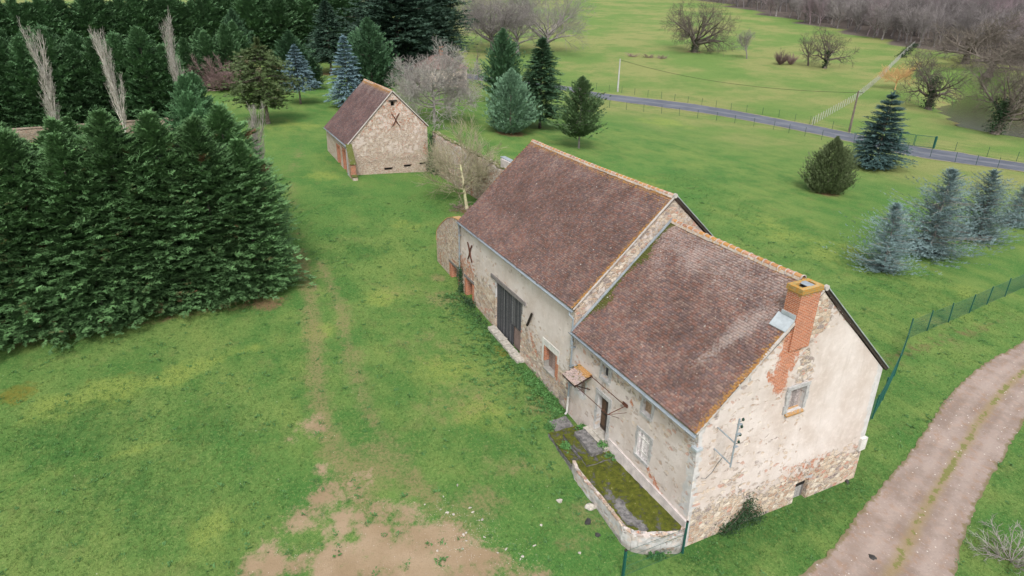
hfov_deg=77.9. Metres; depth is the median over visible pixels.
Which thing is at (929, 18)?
wood tree
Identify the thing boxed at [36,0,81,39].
cypress tree
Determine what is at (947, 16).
wood tree
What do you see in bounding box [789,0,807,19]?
wood tree
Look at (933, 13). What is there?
wood tree
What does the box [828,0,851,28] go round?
wood tree
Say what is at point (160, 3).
cypress tree
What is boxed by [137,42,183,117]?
cypress tree
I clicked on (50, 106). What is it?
bare poplar
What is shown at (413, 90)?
bare tree
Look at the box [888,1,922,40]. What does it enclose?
wood tree
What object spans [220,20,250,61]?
cypress tree
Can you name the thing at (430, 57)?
bare tree
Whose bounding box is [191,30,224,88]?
cypress tree
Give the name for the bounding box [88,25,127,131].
bare poplar
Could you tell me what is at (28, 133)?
garden wall
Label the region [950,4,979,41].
wood tree
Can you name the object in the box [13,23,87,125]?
cypress tree
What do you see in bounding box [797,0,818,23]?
wood tree
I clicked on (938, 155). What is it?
asphalt road
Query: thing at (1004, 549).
bare shrub
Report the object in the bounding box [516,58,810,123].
meadow fence
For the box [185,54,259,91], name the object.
bare shrub
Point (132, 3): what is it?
cypress tree
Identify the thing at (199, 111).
cypress tree
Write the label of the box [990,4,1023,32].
wood tree
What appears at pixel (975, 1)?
wood tree
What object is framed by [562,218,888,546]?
farmhouse
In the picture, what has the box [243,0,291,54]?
cypress tree
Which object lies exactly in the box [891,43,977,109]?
oak tree
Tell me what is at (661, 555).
weeds
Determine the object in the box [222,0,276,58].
cypress tree
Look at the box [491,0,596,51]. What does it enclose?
bare tree
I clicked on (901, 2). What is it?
wood tree
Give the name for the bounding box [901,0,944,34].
wood tree
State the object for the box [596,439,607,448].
weeds
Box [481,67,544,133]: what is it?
pine tree
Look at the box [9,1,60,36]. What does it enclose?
cypress tree
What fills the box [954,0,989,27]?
wood tree
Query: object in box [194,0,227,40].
cypress tree
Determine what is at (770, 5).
wood tree
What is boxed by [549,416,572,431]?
stone slab
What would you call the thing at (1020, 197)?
cedar tree
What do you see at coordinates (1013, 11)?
wood tree
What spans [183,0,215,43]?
cypress tree
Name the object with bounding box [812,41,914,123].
meadow dividing fence
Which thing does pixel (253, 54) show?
pine tree
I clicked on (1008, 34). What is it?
wood tree
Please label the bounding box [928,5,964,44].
wood tree
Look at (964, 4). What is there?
wood tree
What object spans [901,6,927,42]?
wood tree
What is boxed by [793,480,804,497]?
window
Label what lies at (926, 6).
wood tree
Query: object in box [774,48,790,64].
bare shrub
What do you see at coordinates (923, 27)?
wood tree
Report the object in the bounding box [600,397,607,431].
door
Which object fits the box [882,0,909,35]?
wood tree
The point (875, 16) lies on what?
wood tree
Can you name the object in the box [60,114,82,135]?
cypress tree
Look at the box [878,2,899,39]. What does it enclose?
wood tree
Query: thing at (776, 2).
wood tree
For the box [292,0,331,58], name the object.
cypress tree
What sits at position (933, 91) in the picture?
ivy
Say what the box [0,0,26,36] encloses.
cypress tree
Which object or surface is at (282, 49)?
conifer tree
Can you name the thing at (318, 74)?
conifer tree
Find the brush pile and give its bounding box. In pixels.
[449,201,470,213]
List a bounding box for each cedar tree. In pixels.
[321,0,462,76]
[399,0,477,58]
[822,202,942,275]
[845,166,1014,268]
[917,169,1023,246]
[989,183,1023,227]
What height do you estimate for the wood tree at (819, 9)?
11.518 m
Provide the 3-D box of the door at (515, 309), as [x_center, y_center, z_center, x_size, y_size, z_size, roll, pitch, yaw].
[0.255,2.214,39.017,0.070,3.500,1.736,-11,27,-24]
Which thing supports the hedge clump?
on the ground at (762, 164)
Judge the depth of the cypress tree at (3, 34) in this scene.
80.85 m
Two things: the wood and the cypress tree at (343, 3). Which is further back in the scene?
the wood
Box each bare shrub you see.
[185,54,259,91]
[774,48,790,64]
[787,53,799,64]
[965,513,1023,575]
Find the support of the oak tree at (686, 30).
on the ground at (762, 164)
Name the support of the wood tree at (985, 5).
on the ground at (762, 164)
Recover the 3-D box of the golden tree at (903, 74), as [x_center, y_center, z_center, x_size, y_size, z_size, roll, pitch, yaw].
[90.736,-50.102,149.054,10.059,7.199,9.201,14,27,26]
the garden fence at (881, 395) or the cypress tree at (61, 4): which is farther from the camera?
the cypress tree at (61, 4)
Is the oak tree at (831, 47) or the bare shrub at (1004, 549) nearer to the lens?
the bare shrub at (1004, 549)
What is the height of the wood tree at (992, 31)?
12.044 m
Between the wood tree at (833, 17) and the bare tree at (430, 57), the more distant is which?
the wood tree at (833, 17)
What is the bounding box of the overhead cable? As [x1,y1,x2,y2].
[622,60,856,92]
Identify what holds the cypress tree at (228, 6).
on the ground at (762, 164)
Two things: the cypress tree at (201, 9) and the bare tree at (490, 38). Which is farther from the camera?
the bare tree at (490, 38)
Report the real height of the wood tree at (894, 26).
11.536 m
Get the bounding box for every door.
[497,283,509,340]
[509,294,521,350]
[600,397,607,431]
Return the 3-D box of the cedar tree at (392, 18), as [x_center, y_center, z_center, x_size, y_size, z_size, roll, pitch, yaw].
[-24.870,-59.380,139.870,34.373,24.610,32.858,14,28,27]
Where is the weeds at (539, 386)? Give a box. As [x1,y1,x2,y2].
[518,369,565,414]
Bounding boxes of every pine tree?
[207,36,311,123]
[214,7,255,64]
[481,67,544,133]
[545,75,610,148]
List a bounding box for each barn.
[324,79,428,180]
[456,139,712,408]
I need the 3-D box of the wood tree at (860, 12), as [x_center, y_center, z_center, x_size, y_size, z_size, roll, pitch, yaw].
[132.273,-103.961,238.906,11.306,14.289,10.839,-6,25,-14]
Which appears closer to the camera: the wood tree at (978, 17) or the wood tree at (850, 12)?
the wood tree at (978, 17)
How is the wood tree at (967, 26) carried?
on the ground at (762, 164)
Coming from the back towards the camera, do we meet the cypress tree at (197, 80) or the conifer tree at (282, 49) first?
the conifer tree at (282, 49)
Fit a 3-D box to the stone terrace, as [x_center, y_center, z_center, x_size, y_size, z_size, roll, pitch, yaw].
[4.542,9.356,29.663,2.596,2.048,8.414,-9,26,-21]
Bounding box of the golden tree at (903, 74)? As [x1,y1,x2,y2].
[876,63,919,89]
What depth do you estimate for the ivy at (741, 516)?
27.84 m
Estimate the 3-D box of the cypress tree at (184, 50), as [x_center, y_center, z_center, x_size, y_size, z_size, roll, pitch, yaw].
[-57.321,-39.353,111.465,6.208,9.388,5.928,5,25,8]
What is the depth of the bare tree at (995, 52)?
163.75 m
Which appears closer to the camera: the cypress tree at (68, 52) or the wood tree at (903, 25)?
the cypress tree at (68, 52)
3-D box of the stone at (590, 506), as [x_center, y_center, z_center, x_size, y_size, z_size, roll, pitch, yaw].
[3.545,9.860,28.550,0.528,0.386,0.388,-13,28,-27]
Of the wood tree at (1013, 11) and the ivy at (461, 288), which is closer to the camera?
the ivy at (461, 288)
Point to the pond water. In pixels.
(962, 114)
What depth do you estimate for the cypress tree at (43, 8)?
117.16 m
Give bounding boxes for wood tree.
[765,0,778,15]
[768,0,786,15]
[789,0,797,16]
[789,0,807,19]
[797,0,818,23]
[799,0,821,22]
[808,0,830,25]
[809,0,834,22]
[823,0,846,26]
[825,0,844,23]
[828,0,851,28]
[834,0,858,27]
[849,0,869,29]
[851,1,873,31]
[852,0,872,32]
[853,0,875,30]
[862,0,891,35]
[864,2,878,32]
[865,1,898,37]
[868,0,901,35]
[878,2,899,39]
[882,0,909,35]
[886,12,909,37]
[887,0,922,35]
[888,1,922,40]
[894,2,927,43]
[896,7,920,39]
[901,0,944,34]
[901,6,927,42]
[909,0,935,33]
[910,3,951,41]
[911,1,951,46]
[923,2,967,42]
[924,0,953,37]
[925,8,951,46]
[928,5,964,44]
[930,8,939,40]
[936,0,982,38]
[943,0,978,17]
[945,4,984,50]
[945,10,972,36]
[949,0,981,36]
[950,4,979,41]
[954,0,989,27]
[959,3,994,42]
[961,1,994,39]
[963,0,982,31]
[968,0,1002,47]
[972,4,1008,36]
[973,0,1023,46]
[976,1,1017,48]
[983,14,1003,53]
[988,0,1023,33]
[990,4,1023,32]
[994,13,1023,50]
[996,1,1023,32]
[999,16,1021,48]
[1003,15,1021,46]
[1004,24,1023,57]
[1013,9,1023,36]
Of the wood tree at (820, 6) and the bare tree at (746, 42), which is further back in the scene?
the wood tree at (820, 6)
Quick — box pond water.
[936,96,1023,137]
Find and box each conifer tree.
[269,29,317,84]
[305,57,327,88]
[335,17,413,88]
[472,26,526,96]
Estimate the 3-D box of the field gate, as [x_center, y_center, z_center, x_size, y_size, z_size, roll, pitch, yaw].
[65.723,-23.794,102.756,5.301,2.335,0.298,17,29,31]
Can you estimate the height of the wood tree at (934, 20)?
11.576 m
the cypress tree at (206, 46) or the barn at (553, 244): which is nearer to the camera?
the barn at (553, 244)
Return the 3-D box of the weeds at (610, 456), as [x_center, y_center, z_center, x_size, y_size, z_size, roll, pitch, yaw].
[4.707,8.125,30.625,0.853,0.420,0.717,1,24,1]
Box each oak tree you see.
[659,0,739,56]
[802,23,859,68]
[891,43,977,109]
[957,42,1023,135]
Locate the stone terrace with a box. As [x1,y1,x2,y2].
[548,425,684,554]
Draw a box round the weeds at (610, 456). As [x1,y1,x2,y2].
[604,452,615,460]
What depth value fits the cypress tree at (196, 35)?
115.99 m
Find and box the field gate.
[901,133,937,148]
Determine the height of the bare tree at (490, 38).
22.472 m
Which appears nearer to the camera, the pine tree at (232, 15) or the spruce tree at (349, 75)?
the spruce tree at (349, 75)
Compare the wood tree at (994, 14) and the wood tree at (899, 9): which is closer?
the wood tree at (994, 14)
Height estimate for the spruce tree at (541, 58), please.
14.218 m
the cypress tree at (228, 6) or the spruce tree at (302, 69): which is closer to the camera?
the spruce tree at (302, 69)
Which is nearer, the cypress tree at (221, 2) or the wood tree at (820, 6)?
the cypress tree at (221, 2)
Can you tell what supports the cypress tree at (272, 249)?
on the ground at (762, 164)
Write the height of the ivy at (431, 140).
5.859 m
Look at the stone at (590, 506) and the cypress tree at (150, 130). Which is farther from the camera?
the cypress tree at (150, 130)
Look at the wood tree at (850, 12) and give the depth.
248.44 m
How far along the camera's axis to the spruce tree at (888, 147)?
87.92 m
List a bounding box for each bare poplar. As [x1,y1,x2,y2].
[19,20,60,120]
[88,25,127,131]
[158,11,184,81]
[245,102,269,182]
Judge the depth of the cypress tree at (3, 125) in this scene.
46.35 m
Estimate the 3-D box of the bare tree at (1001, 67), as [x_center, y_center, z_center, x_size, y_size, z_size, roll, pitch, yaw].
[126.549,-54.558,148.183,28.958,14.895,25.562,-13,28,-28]
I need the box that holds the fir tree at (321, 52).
[302,0,351,73]
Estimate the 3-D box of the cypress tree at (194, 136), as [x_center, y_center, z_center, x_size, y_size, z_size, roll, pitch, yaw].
[-19.984,-4.924,41.357,8.588,12.772,8.267,-7,25,-16]
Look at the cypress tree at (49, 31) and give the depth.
82.96 m
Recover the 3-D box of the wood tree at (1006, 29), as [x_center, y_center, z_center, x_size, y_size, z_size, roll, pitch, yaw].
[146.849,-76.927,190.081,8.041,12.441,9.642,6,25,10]
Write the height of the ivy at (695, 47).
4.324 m
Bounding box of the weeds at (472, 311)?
[455,295,487,326]
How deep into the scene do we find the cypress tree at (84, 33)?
122.36 m
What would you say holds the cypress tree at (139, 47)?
on the ground at (762, 164)
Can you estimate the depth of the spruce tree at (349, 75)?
101.75 m
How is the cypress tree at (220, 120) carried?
on the ground at (762, 164)
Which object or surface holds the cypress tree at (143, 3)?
on the ground at (762, 164)
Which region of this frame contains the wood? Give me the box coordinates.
[713,0,941,15]
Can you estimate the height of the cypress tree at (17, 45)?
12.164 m
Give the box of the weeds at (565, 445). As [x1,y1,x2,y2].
[559,441,570,452]
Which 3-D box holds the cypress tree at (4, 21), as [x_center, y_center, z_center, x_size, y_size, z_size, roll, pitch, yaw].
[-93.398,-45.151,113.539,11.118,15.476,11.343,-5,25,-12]
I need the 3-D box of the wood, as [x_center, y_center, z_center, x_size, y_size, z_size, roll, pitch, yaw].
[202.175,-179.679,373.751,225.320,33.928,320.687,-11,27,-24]
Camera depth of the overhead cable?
123.71 m
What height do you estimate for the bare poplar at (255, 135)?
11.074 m
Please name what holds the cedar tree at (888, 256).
on the ground at (762, 164)
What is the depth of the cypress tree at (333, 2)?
154.81 m
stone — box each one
[584,503,595,510]
[585,517,590,524]
[868,554,876,559]
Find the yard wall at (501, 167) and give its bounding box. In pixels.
[432,131,512,199]
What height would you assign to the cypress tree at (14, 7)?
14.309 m
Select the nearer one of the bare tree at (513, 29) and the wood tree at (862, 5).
the bare tree at (513, 29)
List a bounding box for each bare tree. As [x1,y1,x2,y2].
[383,35,484,130]
[412,46,467,86]
[414,110,508,209]
[454,0,529,43]
[454,0,550,49]
[477,0,557,55]
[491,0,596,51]
[732,28,754,58]
[797,31,816,65]
[917,9,1023,63]
[939,27,1023,77]
[966,38,1023,80]
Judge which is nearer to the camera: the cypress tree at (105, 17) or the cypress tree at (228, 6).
the cypress tree at (105, 17)
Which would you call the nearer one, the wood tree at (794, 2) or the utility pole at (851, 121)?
the utility pole at (851, 121)
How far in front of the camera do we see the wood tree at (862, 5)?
237.20 m
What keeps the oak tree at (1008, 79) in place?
on the ground at (762, 164)
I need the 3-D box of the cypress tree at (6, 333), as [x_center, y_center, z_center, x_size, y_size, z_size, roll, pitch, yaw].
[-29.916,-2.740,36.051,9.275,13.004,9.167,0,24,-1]
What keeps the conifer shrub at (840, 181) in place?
on the ground at (762, 164)
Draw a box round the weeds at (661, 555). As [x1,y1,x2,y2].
[645,551,671,560]
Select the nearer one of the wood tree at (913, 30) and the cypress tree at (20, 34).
the cypress tree at (20, 34)
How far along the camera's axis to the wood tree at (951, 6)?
216.37 m
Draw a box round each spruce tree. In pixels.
[280,44,326,103]
[322,34,362,105]
[519,35,567,127]
[848,91,917,170]
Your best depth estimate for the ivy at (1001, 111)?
110.41 m
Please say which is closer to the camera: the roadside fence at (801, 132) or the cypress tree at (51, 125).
the cypress tree at (51, 125)
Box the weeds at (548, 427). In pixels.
[543,419,556,431]
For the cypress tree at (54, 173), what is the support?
on the ground at (762, 164)
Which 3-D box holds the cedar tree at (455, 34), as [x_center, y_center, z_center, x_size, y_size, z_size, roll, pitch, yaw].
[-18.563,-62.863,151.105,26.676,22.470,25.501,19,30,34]
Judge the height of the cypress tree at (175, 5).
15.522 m
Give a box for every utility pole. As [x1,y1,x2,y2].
[617,59,620,91]
[848,91,863,131]
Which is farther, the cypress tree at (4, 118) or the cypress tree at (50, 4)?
the cypress tree at (50, 4)
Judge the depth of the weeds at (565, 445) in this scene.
31.39 m
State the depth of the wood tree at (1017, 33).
172.35 m
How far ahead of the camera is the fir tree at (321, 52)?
134.70 m
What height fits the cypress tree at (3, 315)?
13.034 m
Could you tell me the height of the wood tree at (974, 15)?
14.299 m
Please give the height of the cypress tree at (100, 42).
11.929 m
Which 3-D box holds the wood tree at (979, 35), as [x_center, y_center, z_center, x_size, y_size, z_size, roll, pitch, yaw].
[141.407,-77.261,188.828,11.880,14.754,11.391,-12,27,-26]
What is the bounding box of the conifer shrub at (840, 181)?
[797,135,861,194]
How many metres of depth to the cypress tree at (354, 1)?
156.16 m
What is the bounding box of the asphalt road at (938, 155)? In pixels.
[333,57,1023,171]
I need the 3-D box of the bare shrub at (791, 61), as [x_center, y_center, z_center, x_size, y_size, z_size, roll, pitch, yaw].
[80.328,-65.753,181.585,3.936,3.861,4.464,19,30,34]
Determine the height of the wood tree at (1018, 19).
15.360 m
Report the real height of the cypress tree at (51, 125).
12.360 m
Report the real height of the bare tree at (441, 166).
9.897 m
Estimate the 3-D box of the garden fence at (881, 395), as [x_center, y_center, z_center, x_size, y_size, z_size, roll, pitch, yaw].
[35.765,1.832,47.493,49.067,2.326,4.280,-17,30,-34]
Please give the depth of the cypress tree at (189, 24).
137.50 m
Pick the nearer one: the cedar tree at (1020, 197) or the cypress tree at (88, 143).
the cypress tree at (88, 143)
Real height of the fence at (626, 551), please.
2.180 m
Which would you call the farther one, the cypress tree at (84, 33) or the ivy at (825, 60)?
the ivy at (825, 60)
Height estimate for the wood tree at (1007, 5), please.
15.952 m
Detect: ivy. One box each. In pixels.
[425,128,437,175]
[455,261,464,293]
[457,290,478,310]
[690,40,699,51]
[716,489,766,539]
[822,50,830,67]
[919,75,946,109]
[982,96,1020,134]
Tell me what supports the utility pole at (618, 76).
on the ground at (762, 164)
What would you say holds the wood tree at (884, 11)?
on the ground at (762, 164)
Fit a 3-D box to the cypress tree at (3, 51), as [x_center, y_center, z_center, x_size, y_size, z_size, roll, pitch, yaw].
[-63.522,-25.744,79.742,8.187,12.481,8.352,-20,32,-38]
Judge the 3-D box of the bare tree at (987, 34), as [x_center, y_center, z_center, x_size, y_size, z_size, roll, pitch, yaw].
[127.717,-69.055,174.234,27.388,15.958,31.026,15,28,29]
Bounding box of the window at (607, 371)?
[605,366,609,377]
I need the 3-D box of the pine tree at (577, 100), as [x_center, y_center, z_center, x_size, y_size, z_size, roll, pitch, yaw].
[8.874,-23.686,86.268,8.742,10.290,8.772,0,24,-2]
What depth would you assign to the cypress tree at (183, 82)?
52.62 m
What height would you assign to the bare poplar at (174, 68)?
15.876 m
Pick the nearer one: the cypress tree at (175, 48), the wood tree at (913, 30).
the cypress tree at (175, 48)
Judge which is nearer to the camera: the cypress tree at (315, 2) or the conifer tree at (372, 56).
the conifer tree at (372, 56)
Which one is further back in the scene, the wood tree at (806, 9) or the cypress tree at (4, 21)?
the wood tree at (806, 9)
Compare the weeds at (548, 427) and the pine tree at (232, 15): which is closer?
the weeds at (548, 427)
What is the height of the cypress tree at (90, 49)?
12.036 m
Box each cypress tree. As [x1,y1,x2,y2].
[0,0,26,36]
[0,8,14,38]
[0,27,19,114]
[0,33,63,127]
[0,36,39,127]
[0,60,19,127]
[0,122,36,144]
[0,125,118,354]
[0,166,99,352]
[0,208,30,343]
[2,0,35,37]
[4,129,166,340]
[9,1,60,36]
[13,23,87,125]
[15,26,33,51]
[20,0,70,38]
[27,115,110,202]
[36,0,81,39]
[43,24,87,107]
[45,107,205,333]
[50,0,86,39]
[52,41,115,123]
[60,28,85,101]
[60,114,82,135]
[63,1,101,40]
[68,0,119,41]
[74,34,134,120]
[75,110,163,237]
[78,32,108,97]
[87,30,152,119]
[88,0,127,41]
[94,108,246,317]
[104,0,130,37]
[108,0,152,40]
[110,25,174,119]
[112,31,156,117]
[117,0,164,44]
[126,0,166,43]
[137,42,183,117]
[143,0,177,42]
[145,113,281,312]
[151,0,190,42]
[154,0,199,43]
[157,43,187,107]
[157,73,208,132]
[161,33,178,53]
[166,89,209,130]
[173,1,204,42]
[173,70,240,131]
[174,37,203,78]
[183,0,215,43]
[186,0,216,41]
[188,28,212,68]
[189,106,207,133]
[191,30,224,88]
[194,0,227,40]
[201,101,294,269]
[201,137,317,302]
[205,0,234,28]
[207,0,224,21]
[212,24,248,82]
[220,0,242,31]
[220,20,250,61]
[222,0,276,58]
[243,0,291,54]
[259,0,303,50]
[281,0,312,56]
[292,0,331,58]
[303,0,337,57]
[316,0,345,50]
[325,0,361,44]
[340,0,366,46]
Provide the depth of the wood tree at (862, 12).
235.43 m
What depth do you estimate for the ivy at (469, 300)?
44.23 m
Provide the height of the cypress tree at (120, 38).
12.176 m
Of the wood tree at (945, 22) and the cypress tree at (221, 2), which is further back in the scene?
the wood tree at (945, 22)
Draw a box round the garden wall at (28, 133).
[11,118,171,142]
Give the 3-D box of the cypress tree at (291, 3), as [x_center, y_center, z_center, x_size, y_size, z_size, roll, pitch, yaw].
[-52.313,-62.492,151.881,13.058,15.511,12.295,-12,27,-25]
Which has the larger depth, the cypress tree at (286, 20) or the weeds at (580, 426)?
the cypress tree at (286, 20)
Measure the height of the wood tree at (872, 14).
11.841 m
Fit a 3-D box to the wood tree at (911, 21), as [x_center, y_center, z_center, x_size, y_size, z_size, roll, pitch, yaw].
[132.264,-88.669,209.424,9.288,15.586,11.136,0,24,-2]
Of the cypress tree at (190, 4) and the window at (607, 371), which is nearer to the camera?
the window at (607, 371)
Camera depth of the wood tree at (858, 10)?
245.11 m
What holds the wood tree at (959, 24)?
on the ground at (762, 164)
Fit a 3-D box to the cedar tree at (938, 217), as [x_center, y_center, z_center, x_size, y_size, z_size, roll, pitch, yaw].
[38.461,-6.840,57.789,13.907,8.705,15.173,-6,25,-16]
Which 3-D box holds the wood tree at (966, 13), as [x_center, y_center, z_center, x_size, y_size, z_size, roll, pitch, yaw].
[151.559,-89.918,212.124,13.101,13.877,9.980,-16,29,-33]
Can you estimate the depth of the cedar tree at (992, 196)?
61.73 m
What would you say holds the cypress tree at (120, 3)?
on the ground at (762, 164)
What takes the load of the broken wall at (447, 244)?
on the ground at (762, 164)
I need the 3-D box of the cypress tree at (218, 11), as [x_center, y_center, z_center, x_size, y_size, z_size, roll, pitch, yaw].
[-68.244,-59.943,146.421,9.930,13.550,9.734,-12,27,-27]
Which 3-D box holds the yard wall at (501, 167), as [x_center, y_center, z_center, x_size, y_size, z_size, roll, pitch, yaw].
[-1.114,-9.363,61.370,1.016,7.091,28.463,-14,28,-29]
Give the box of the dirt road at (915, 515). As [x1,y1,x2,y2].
[799,340,1023,575]
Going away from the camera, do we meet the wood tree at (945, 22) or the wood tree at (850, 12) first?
the wood tree at (945, 22)
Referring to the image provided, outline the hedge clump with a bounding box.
[894,42,918,57]
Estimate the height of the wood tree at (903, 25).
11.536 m
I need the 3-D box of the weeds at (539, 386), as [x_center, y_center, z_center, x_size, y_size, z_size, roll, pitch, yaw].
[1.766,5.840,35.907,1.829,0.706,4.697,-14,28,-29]
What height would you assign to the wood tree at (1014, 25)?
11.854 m
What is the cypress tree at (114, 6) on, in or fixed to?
on the ground at (762, 164)
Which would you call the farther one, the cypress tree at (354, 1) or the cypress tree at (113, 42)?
the cypress tree at (354, 1)
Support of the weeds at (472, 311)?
on the ground at (762, 164)
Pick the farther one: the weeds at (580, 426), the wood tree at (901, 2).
the wood tree at (901, 2)
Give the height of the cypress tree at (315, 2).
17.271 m
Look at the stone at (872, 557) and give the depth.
27.13 m
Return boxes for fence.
[468,69,1023,172]
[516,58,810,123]
[621,520,688,575]
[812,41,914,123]
[869,274,1023,420]
[936,138,1023,161]
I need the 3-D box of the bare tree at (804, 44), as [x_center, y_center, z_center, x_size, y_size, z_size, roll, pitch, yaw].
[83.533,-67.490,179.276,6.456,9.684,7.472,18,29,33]
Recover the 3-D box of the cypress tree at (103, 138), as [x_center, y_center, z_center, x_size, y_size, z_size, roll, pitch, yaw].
[-24.144,-4.237,38.911,9.286,13.491,9.386,11,26,21]
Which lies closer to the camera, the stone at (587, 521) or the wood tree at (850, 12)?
the stone at (587, 521)
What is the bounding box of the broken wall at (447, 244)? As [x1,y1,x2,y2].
[436,216,460,284]
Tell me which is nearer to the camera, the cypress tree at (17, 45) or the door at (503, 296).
the door at (503, 296)
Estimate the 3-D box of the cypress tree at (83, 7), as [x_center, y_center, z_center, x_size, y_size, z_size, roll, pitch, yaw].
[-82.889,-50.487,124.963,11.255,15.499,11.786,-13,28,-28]
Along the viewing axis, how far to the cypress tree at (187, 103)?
48.60 m
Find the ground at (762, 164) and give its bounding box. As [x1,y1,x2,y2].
[0,0,1023,575]
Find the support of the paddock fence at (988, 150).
on the ground at (762, 164)
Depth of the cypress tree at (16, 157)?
35.56 m
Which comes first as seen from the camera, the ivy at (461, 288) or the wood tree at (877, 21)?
the ivy at (461, 288)
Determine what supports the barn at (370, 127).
on the ground at (762, 164)
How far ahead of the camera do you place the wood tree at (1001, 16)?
191.21 m
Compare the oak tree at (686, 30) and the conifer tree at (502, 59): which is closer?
the conifer tree at (502, 59)
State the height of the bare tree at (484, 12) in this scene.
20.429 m
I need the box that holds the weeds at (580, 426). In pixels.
[575,422,586,430]
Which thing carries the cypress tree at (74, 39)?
on the ground at (762, 164)
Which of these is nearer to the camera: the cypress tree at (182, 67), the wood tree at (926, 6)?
the cypress tree at (182, 67)
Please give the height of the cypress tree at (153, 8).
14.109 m
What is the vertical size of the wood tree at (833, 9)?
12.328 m
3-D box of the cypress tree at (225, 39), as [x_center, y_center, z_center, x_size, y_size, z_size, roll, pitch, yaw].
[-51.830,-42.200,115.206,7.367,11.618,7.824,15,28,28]
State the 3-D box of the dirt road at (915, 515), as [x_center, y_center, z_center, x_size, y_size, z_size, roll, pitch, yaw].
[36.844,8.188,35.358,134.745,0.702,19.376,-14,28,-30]
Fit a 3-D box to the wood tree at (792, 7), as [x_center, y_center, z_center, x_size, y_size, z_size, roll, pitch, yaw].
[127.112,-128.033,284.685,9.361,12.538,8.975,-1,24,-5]

